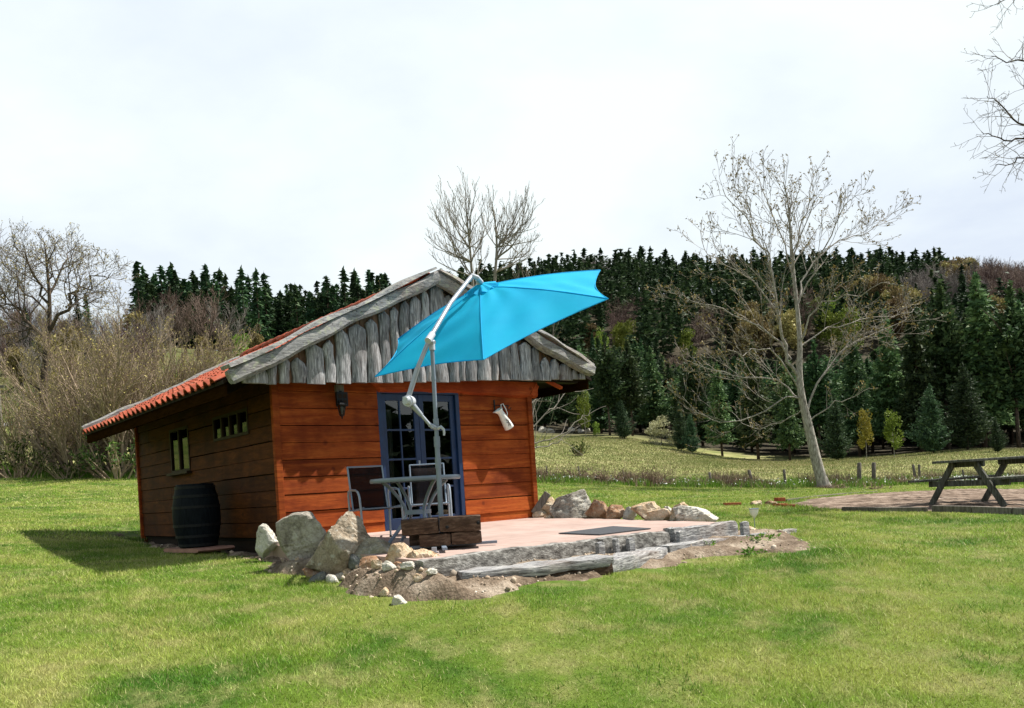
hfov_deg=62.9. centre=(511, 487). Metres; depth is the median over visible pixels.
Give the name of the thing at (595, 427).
birch tree
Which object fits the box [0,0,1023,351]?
sky
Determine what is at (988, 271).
bare tree
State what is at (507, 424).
enamel jug
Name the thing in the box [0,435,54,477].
leafy shrub
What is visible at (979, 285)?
bare tree
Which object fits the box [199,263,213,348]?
spruce tree
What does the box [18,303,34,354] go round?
spruce tree
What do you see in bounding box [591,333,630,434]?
pine tree
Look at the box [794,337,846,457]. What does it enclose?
pine tree
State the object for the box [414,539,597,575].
edging beam
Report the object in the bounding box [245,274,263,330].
spruce tree
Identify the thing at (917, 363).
fir tree
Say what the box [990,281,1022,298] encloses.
bare tree
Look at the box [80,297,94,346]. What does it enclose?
spruce tree
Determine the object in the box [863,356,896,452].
fir tree
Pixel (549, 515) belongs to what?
boulder
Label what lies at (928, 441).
pine tree
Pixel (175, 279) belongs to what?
spruce tree
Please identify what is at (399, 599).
boulder
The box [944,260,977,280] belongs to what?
bare tree
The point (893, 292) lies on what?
broadleaf tree
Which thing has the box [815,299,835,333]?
broadleaf tree
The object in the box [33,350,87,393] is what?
bare tree
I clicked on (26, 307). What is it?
bare tree
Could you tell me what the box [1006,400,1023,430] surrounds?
fir tree
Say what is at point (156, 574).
lawn tufts
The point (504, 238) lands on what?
bare tree
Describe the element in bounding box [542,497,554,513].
boulder
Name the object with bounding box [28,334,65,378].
broadleaf tree
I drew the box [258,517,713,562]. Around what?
patio
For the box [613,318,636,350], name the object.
broadleaf tree
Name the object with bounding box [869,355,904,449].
pine tree
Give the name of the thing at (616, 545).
edging peg
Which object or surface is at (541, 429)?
field stone
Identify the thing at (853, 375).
fir tree
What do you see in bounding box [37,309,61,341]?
bare tree
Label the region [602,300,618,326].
bare tree
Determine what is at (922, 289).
bare tree
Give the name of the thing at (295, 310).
fir tree
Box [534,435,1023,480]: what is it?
meadow grass
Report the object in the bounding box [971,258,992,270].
bare tree
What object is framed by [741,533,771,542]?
weed
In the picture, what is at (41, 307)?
bare tree
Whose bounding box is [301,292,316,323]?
spruce tree
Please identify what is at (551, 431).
field stone
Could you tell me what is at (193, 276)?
spruce tree
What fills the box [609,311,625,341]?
bare tree
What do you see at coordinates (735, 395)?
spruce tree
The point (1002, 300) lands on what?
broadleaf tree
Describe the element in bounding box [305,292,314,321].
spruce tree
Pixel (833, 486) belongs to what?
dry brush
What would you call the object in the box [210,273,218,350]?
spruce tree
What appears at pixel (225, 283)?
spruce tree
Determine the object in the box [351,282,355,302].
spruce tree
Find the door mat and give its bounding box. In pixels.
[559,526,650,534]
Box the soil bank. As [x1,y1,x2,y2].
[113,529,809,600]
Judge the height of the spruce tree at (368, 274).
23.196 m
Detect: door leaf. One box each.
[381,394,422,530]
[417,395,459,517]
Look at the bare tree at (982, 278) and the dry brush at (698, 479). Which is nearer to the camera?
the dry brush at (698, 479)
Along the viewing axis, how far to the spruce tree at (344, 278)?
216.58 m
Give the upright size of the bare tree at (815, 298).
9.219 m
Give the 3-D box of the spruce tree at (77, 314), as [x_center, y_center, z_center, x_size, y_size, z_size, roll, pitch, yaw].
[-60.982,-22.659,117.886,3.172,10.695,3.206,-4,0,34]
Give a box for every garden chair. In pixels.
[346,465,405,537]
[408,463,452,515]
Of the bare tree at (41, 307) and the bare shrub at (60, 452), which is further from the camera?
the bare tree at (41, 307)
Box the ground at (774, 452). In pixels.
[0,294,1023,707]
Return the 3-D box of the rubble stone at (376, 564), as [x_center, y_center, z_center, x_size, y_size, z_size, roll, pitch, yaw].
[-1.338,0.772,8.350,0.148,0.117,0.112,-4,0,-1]
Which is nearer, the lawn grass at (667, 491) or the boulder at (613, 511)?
the boulder at (613, 511)
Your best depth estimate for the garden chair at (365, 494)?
10.97 m
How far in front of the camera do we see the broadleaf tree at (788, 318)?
189.87 m
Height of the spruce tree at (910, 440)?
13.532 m
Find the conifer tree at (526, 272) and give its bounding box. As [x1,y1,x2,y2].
[512,257,561,420]
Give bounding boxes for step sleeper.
[457,554,613,578]
[608,547,667,572]
[653,535,748,551]
[749,529,796,535]
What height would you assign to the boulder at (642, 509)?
0.288 m
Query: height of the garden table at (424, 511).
0.798 m
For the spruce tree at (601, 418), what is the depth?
102.33 m
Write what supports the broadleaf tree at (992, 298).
on the ground at (774, 452)
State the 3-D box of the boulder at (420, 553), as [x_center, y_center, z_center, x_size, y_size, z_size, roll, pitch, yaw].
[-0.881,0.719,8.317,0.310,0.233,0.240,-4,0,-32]
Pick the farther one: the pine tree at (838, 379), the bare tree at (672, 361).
the bare tree at (672, 361)
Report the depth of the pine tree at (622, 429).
89.74 m
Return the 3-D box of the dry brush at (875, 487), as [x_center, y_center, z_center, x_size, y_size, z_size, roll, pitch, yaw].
[15.238,-0.039,35.016,1.212,0.500,1.126,-4,0,0]
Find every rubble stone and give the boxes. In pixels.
[326,574,338,582]
[371,560,382,568]
[378,587,388,595]
[382,560,395,570]
[413,573,422,581]
[426,568,437,574]
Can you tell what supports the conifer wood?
on the ground at (774, 452)
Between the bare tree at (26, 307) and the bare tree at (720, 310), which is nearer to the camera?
the bare tree at (26, 307)
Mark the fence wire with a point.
(744, 473)
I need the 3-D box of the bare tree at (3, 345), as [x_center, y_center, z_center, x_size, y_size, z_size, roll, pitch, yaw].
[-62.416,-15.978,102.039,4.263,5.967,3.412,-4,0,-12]
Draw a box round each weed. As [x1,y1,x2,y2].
[735,546,767,555]
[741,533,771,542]
[755,530,781,538]
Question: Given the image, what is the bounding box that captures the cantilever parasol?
[375,270,608,552]
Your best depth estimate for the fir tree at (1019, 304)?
80.47 m
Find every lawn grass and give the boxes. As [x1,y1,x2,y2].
[0,476,1023,508]
[0,488,935,542]
[0,508,1023,588]
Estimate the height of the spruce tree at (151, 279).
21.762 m
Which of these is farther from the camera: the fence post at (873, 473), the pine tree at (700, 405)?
the pine tree at (700, 405)
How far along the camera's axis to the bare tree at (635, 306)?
221.11 m
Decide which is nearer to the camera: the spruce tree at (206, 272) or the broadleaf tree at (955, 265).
the spruce tree at (206, 272)
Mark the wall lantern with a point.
(341, 396)
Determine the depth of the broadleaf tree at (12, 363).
89.63 m
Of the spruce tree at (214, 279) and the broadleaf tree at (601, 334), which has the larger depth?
the spruce tree at (214, 279)
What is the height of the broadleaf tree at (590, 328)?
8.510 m
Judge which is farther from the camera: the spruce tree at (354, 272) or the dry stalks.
the spruce tree at (354, 272)
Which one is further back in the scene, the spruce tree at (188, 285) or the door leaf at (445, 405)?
the spruce tree at (188, 285)
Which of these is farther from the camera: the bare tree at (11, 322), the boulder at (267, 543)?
the bare tree at (11, 322)
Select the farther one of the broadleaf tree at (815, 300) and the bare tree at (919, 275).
the bare tree at (919, 275)
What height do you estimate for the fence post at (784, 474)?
0.980 m
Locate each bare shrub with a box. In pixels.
[0,284,262,473]
[0,372,119,476]
[0,408,68,470]
[1,379,38,443]
[11,307,174,446]
[62,314,214,452]
[532,388,604,453]
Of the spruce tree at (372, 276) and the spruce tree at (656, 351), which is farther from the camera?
the spruce tree at (372, 276)
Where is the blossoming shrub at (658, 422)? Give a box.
[644,415,673,445]
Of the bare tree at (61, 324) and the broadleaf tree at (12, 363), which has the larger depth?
the bare tree at (61, 324)
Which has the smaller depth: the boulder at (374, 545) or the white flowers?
the boulder at (374, 545)
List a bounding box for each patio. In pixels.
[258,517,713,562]
[795,488,1023,510]
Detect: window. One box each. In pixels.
[166,425,192,475]
[212,407,249,441]
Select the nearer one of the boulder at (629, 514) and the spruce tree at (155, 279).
the boulder at (629, 514)
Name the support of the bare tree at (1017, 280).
on the ground at (774, 452)
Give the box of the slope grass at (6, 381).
[0,369,187,464]
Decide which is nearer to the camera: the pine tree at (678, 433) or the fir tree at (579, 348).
the pine tree at (678, 433)
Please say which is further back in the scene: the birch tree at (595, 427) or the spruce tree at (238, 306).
the spruce tree at (238, 306)
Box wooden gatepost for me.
[0,385,3,459]
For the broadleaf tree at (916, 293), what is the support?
on the ground at (774, 452)
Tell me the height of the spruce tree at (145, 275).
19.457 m
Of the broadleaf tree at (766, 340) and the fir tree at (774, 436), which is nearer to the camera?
the fir tree at (774, 436)
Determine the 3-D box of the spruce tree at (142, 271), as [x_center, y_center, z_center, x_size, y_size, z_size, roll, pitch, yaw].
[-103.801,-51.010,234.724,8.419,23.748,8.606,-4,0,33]
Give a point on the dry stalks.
(730, 481)
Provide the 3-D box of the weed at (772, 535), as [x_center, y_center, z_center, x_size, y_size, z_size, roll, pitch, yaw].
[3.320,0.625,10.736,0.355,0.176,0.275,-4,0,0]
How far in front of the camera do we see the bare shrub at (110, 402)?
39.35 m
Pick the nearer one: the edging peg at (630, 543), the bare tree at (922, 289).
the edging peg at (630, 543)
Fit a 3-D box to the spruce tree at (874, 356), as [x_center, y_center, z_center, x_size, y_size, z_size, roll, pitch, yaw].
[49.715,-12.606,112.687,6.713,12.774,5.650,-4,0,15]
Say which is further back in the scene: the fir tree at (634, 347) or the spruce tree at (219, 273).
the spruce tree at (219, 273)
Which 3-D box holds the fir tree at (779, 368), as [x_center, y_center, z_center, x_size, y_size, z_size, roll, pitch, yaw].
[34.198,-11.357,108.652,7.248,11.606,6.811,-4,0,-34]
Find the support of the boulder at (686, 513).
on the soil bank
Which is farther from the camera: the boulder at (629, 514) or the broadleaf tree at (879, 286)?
the broadleaf tree at (879, 286)
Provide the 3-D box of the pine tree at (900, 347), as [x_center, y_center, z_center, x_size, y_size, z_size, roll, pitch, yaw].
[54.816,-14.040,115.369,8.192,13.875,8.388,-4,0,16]
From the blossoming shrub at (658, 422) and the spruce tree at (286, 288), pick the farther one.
the spruce tree at (286, 288)
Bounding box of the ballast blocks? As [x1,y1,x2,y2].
[401,515,481,546]
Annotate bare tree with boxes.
[0,218,139,462]
[0,295,21,342]
[0,311,39,386]
[0,332,13,379]
[6,292,39,327]
[15,298,34,323]
[15,309,45,344]
[16,341,42,393]
[26,295,64,323]
[32,314,46,344]
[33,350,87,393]
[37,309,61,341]
[52,306,91,359]
[63,320,99,353]
[66,307,102,332]
[70,315,106,368]
[70,316,111,349]
[85,334,115,367]
[87,318,155,375]
[91,322,130,361]
[104,308,124,341]
[104,322,157,358]
[108,316,133,341]
[112,315,162,381]
[116,298,155,331]
[126,306,160,356]
[143,311,170,354]
[150,302,177,362]
[151,291,181,346]
[159,286,199,352]
[182,283,240,351]
[205,298,249,357]
[425,167,496,286]
[481,185,545,280]
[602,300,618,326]
[605,307,632,332]
[606,294,635,333]
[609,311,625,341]
[624,297,643,327]
[644,134,950,487]
[663,355,682,366]
[688,308,717,348]
[691,306,714,338]
[711,309,730,339]
[781,280,812,311]
[798,297,820,338]
[807,291,831,320]
[889,272,919,292]
[907,268,927,282]
[911,272,927,289]
[913,265,935,286]
[916,277,932,301]
[918,281,934,307]
[921,265,934,283]
[933,264,970,291]
[939,276,967,301]
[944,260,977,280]
[944,275,952,293]
[947,271,966,302]
[953,0,1023,192]
[966,280,992,295]
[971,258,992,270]
[976,269,987,283]
[977,263,998,275]
[978,267,999,293]
[982,258,1009,271]
[983,267,1009,294]
[985,278,999,297]
[987,277,1006,300]
[988,272,1017,294]
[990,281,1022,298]
[993,267,1017,292]
[995,264,1010,278]
[998,274,1023,298]
[1000,260,1023,270]
[1007,265,1023,285]
[1007,267,1022,282]
[1012,274,1023,289]
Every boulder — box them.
[255,523,278,557]
[276,511,325,559]
[302,568,318,577]
[306,511,369,574]
[309,571,326,582]
[335,572,343,580]
[343,568,351,575]
[348,554,360,569]
[354,537,391,557]
[359,555,380,568]
[384,542,412,563]
[391,594,406,604]
[400,561,415,569]
[406,548,439,558]
[532,509,546,517]
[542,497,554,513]
[544,513,552,517]
[549,489,590,517]
[585,499,607,518]
[606,504,624,518]
[622,506,636,519]
[631,501,660,519]
[646,508,669,520]
[669,502,687,520]
[673,505,718,521]
[750,500,761,505]
[765,501,776,504]
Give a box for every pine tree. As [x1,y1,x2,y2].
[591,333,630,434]
[612,400,637,437]
[615,332,653,435]
[658,361,678,433]
[659,353,682,428]
[661,366,686,412]
[670,345,713,445]
[670,402,687,449]
[677,414,700,451]
[721,362,773,409]
[723,358,743,378]
[723,365,735,412]
[735,385,775,420]
[765,364,776,394]
[767,360,799,453]
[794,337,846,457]
[816,354,849,449]
[816,396,855,459]
[840,354,881,453]
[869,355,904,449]
[896,271,970,449]
[896,338,904,360]
[901,383,952,452]
[943,361,997,449]
[961,312,999,446]
[966,272,1023,447]
[987,418,1008,451]
[993,316,1005,445]
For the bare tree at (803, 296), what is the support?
on the ground at (774, 452)
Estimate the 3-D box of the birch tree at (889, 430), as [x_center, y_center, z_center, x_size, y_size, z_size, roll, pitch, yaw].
[29.622,-4.153,65.015,1.576,4.108,1.428,-4,0,28]
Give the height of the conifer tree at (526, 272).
10.524 m
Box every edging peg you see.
[595,542,604,554]
[612,538,619,552]
[626,537,634,551]
[676,531,683,541]
[740,521,749,534]
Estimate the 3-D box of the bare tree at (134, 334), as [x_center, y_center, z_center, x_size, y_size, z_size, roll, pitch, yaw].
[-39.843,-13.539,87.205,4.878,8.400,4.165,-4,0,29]
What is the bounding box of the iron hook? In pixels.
[493,400,510,410]
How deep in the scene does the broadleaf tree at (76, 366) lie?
74.31 m
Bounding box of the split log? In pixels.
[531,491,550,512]
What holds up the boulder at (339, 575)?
on the ground at (774, 452)
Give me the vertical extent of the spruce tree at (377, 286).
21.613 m
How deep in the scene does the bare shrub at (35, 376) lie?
48.51 m
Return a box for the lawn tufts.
[0,497,1023,707]
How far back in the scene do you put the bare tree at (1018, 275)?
254.86 m
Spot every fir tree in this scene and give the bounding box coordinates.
[291,290,304,327]
[548,391,589,427]
[562,390,592,426]
[577,345,586,356]
[609,342,642,432]
[612,339,645,431]
[633,345,676,434]
[639,381,673,425]
[670,363,693,428]
[700,354,711,377]
[701,362,738,455]
[708,356,713,379]
[727,339,774,459]
[727,373,742,424]
[736,355,743,377]
[765,372,785,450]
[766,355,786,441]
[769,367,806,459]
[777,357,829,446]
[827,333,883,456]
[827,352,883,453]
[836,352,847,382]
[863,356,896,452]
[865,309,914,453]
[883,299,957,451]
[948,312,1012,447]
[950,271,1023,447]
[999,298,1023,430]
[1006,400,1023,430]
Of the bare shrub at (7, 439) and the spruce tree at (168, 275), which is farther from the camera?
the spruce tree at (168, 275)
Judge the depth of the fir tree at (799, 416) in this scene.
81.65 m
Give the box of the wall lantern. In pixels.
[334,384,347,418]
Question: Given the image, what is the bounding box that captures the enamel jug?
[493,404,513,430]
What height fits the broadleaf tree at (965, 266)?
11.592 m
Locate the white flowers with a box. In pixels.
[544,474,1016,484]
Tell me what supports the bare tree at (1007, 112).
on the ground at (774, 452)
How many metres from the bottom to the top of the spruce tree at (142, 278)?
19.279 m
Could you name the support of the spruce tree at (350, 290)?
on the ground at (774, 452)
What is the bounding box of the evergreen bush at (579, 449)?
[567,439,589,455]
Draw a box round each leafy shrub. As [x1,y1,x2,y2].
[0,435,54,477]
[38,455,88,478]
[67,433,136,478]
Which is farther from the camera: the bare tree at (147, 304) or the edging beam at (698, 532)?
the bare tree at (147, 304)
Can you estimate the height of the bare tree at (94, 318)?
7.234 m
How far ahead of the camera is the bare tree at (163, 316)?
122.76 m
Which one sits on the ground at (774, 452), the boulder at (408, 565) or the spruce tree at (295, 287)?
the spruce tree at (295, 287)
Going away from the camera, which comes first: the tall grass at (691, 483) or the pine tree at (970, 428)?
the tall grass at (691, 483)
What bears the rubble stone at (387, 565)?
on the soil bank
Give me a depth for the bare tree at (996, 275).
245.11 m
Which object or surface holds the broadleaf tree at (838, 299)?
on the ground at (774, 452)
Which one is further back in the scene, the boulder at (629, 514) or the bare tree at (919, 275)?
the bare tree at (919, 275)
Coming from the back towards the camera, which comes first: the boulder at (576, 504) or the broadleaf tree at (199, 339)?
the broadleaf tree at (199, 339)
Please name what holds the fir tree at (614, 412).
on the ground at (774, 452)
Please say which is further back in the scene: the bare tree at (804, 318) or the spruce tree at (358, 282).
the spruce tree at (358, 282)
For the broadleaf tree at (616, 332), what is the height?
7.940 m
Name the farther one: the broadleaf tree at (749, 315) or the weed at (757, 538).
the broadleaf tree at (749, 315)
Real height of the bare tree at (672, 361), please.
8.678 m
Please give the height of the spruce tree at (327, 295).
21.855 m
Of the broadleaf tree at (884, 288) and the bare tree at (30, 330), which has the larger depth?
the broadleaf tree at (884, 288)
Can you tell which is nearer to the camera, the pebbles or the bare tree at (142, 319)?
the pebbles
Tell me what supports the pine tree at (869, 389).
on the ground at (774, 452)
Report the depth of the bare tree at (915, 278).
243.10 m
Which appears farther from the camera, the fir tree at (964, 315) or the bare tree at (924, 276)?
the bare tree at (924, 276)
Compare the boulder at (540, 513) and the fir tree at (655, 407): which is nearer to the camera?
the boulder at (540, 513)
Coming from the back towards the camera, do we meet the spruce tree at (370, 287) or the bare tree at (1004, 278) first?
the bare tree at (1004, 278)
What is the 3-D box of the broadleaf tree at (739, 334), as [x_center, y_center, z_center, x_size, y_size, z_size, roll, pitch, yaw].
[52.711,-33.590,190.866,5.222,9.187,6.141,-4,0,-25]
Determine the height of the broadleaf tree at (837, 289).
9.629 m
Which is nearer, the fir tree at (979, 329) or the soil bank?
the soil bank
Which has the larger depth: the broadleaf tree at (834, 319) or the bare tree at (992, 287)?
the bare tree at (992, 287)
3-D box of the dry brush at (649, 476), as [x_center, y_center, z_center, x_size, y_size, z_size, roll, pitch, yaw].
[6.636,-0.257,39.268,3.146,1.889,2.503,-4,0,14]
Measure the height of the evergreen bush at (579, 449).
1.451 m
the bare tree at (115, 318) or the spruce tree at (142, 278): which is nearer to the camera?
the bare tree at (115, 318)
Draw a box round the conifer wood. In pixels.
[137,244,1023,428]
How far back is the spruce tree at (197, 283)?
206.96 m
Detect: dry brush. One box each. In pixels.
[536,460,597,479]
[583,465,632,482]
[628,465,687,484]
[682,475,710,485]
[814,482,850,488]
[863,482,893,489]
[867,473,936,483]
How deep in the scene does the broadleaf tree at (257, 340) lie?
139.59 m
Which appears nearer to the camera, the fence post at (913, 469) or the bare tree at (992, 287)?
the fence post at (913, 469)
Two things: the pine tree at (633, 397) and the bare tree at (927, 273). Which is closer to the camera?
the pine tree at (633, 397)
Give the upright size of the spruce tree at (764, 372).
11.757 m
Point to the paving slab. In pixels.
(201, 549)
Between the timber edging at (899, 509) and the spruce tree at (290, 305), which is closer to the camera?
the timber edging at (899, 509)
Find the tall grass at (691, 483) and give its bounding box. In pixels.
[0,462,1023,487]
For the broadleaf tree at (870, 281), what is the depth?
229.86 m
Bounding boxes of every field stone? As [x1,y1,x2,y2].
[538,426,546,432]
[546,428,554,432]
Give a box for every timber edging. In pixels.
[786,491,877,501]
[842,507,927,511]
[932,505,1023,514]
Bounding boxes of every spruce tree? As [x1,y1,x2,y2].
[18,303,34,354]
[71,293,82,327]
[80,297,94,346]
[122,261,149,327]
[122,268,140,313]
[130,265,147,312]
[138,275,148,300]
[140,293,146,316]
[142,273,150,312]
[149,265,176,342]
[150,273,156,295]
[152,277,159,290]
[165,262,173,288]
[165,268,174,346]
[170,270,190,347]
[179,281,194,343]
[181,278,189,348]
[188,274,195,293]
[190,277,215,345]
[198,273,214,349]
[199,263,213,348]
[208,281,224,348]
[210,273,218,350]
[211,267,226,351]
[218,272,241,349]
[223,265,253,351]
[229,286,237,314]
[231,278,257,349]
[234,278,241,308]
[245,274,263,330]
[247,268,274,344]
[259,271,279,340]
[282,284,305,331]
[284,284,288,299]
[287,290,293,322]
[292,284,305,329]
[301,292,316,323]
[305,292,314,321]
[314,281,320,304]
[320,276,332,315]
[321,280,331,315]
[328,285,339,311]
[333,266,351,307]
[335,284,340,308]
[345,267,360,299]
[348,287,352,301]
[349,274,355,303]
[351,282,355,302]
[355,285,362,300]
[356,277,361,287]
[363,270,369,289]
[363,281,373,298]
[369,272,375,282]
[374,275,382,292]
[533,396,558,427]
[584,355,616,433]
[586,332,596,389]
[587,347,605,429]
[630,350,660,429]
[635,337,642,420]
[653,337,670,428]
[686,357,713,446]
[727,357,742,442]
[731,375,769,451]
[762,357,770,432]
[871,350,878,365]
[898,333,950,449]
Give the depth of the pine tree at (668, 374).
111.40 m
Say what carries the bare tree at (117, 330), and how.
on the ground at (774, 452)
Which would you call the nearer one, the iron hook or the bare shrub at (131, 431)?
the iron hook
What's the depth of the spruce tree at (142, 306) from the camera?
189.87 m
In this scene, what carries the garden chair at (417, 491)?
on the patio at (523, 532)
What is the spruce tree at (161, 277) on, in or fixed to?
on the ground at (774, 452)
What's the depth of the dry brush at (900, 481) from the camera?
38.70 m
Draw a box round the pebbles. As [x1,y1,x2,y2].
[155,528,815,597]
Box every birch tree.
[575,390,590,433]
[592,421,599,435]
[857,408,873,458]
[882,410,903,456]
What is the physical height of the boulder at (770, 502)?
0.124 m
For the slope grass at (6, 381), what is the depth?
85.42 m
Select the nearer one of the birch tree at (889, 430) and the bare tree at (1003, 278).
the birch tree at (889, 430)
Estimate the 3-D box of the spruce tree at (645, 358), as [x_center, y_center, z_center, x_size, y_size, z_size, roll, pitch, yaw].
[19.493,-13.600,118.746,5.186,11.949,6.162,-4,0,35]
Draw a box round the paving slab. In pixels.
[163,545,234,552]
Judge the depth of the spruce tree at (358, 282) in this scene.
232.83 m
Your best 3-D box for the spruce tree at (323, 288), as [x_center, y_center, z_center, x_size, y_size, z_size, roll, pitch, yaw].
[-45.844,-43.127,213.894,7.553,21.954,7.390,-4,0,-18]
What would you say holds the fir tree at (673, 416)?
on the ground at (774, 452)
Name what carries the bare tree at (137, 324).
on the ground at (774, 452)
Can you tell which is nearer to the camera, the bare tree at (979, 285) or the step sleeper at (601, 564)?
the step sleeper at (601, 564)
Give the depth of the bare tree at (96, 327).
109.98 m
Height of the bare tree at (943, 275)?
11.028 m
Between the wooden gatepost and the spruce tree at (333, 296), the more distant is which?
the spruce tree at (333, 296)
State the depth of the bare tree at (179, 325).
148.25 m
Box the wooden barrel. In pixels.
[172,483,220,547]
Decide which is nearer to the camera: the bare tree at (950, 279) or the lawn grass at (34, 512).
the lawn grass at (34, 512)
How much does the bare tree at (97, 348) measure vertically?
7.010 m
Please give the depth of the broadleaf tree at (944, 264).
270.58 m
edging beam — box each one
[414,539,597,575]
[595,531,669,552]
[663,521,737,542]
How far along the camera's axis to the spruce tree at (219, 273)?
225.12 m
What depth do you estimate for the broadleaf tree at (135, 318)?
109.51 m
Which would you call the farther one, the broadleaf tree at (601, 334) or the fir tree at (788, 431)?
the broadleaf tree at (601, 334)
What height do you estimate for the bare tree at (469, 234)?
14.529 m
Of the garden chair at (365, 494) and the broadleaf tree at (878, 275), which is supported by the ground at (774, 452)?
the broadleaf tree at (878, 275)
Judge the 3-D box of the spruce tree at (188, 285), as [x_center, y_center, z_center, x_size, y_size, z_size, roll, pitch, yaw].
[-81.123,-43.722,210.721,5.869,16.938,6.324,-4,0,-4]
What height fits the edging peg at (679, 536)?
0.254 m
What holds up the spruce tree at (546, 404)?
on the ground at (774, 452)
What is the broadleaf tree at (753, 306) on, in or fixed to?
on the ground at (774, 452)
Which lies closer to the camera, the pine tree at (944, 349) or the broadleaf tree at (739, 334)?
the pine tree at (944, 349)
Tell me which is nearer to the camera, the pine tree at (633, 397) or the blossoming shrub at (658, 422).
the blossoming shrub at (658, 422)
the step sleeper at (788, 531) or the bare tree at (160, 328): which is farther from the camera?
the bare tree at (160, 328)
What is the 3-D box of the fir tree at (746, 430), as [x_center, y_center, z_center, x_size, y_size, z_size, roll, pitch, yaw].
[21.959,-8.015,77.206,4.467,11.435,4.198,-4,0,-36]
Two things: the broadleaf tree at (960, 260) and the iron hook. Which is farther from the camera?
the broadleaf tree at (960, 260)
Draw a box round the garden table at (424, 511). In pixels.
[370,474,460,542]
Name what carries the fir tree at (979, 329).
on the ground at (774, 452)
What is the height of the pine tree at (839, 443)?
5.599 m
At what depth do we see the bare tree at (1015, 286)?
222.82 m
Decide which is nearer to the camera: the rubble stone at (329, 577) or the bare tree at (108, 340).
the rubble stone at (329, 577)
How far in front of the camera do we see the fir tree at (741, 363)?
133.09 m
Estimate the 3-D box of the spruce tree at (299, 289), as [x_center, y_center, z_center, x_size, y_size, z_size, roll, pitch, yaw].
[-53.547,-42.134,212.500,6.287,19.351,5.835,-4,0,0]
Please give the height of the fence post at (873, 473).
1.261 m
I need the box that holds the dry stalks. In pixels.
[536,467,1023,488]
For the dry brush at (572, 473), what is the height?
1.592 m
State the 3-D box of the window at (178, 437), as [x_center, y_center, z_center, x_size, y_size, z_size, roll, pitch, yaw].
[-5.717,-0.624,14.360,0.130,0.805,1.100,-4,0,-39]
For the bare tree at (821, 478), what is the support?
on the ground at (774, 452)
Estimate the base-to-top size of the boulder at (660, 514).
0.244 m
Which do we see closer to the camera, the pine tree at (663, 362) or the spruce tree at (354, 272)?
the pine tree at (663, 362)
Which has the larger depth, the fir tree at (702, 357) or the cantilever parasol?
the fir tree at (702, 357)
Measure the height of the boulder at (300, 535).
0.713 m
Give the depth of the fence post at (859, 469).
39.43 m
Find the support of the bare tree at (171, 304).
on the ground at (774, 452)
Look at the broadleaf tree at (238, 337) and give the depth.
129.75 m
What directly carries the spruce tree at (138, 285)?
on the ground at (774, 452)
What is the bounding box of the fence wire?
[553,465,958,480]
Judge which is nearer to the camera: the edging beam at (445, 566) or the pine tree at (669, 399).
the edging beam at (445, 566)
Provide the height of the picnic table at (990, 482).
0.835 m
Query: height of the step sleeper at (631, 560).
0.216 m
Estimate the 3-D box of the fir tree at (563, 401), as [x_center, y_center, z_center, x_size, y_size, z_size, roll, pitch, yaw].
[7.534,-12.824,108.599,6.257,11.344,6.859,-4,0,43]
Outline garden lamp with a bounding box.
[749,508,758,527]
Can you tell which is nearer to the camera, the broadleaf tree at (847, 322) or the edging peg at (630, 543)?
the edging peg at (630, 543)
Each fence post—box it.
[783,469,786,484]
[857,462,861,479]
[871,462,875,480]
[912,464,915,479]
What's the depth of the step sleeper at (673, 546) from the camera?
10.04 m
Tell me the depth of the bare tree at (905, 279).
230.15 m
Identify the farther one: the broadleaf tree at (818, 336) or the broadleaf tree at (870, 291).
the broadleaf tree at (870, 291)
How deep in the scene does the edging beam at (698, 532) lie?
10.59 m
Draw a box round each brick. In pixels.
[723,502,740,505]
[774,497,784,500]
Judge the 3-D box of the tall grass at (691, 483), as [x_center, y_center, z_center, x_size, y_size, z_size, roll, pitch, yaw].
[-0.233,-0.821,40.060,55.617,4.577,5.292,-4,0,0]
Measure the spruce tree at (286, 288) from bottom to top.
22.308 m
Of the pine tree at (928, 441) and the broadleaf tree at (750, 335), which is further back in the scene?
the broadleaf tree at (750, 335)
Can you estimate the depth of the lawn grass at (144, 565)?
11.03 m
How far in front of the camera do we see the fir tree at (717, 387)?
79.63 m
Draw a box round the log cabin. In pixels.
[81,267,595,552]
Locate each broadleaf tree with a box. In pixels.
[0,331,26,372]
[2,345,35,388]
[10,312,21,333]
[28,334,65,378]
[57,325,90,358]
[59,356,86,381]
[120,311,156,348]
[193,335,207,360]
[232,333,250,356]
[246,332,264,347]
[581,323,602,349]
[590,326,608,348]
[593,330,608,348]
[610,323,632,353]
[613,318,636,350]
[676,328,697,361]
[731,308,764,342]
[732,322,756,356]
[733,300,759,338]
[736,320,761,360]
[748,315,776,356]
[766,308,782,343]
[771,308,807,357]
[809,296,829,321]
[813,303,839,341]
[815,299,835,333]
[815,310,845,348]
[828,292,847,312]
[834,283,850,310]
[836,306,863,348]
[850,280,857,290]
[852,279,875,311]
[862,274,881,299]
[870,275,889,306]
[871,273,886,294]
[880,276,899,295]
[880,289,890,312]
[881,280,905,293]
[883,294,909,338]
[886,285,905,325]
[908,287,922,307]
[940,261,952,272]
[944,263,970,292]
[945,264,960,278]
[953,256,971,263]
[962,257,979,271]
[987,293,1005,312]
[995,297,1007,308]
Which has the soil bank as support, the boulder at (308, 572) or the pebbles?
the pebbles
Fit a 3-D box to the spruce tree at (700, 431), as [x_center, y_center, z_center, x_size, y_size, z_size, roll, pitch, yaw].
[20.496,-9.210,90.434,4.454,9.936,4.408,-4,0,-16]
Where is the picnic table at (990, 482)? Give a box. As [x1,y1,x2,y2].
[908,456,1023,506]

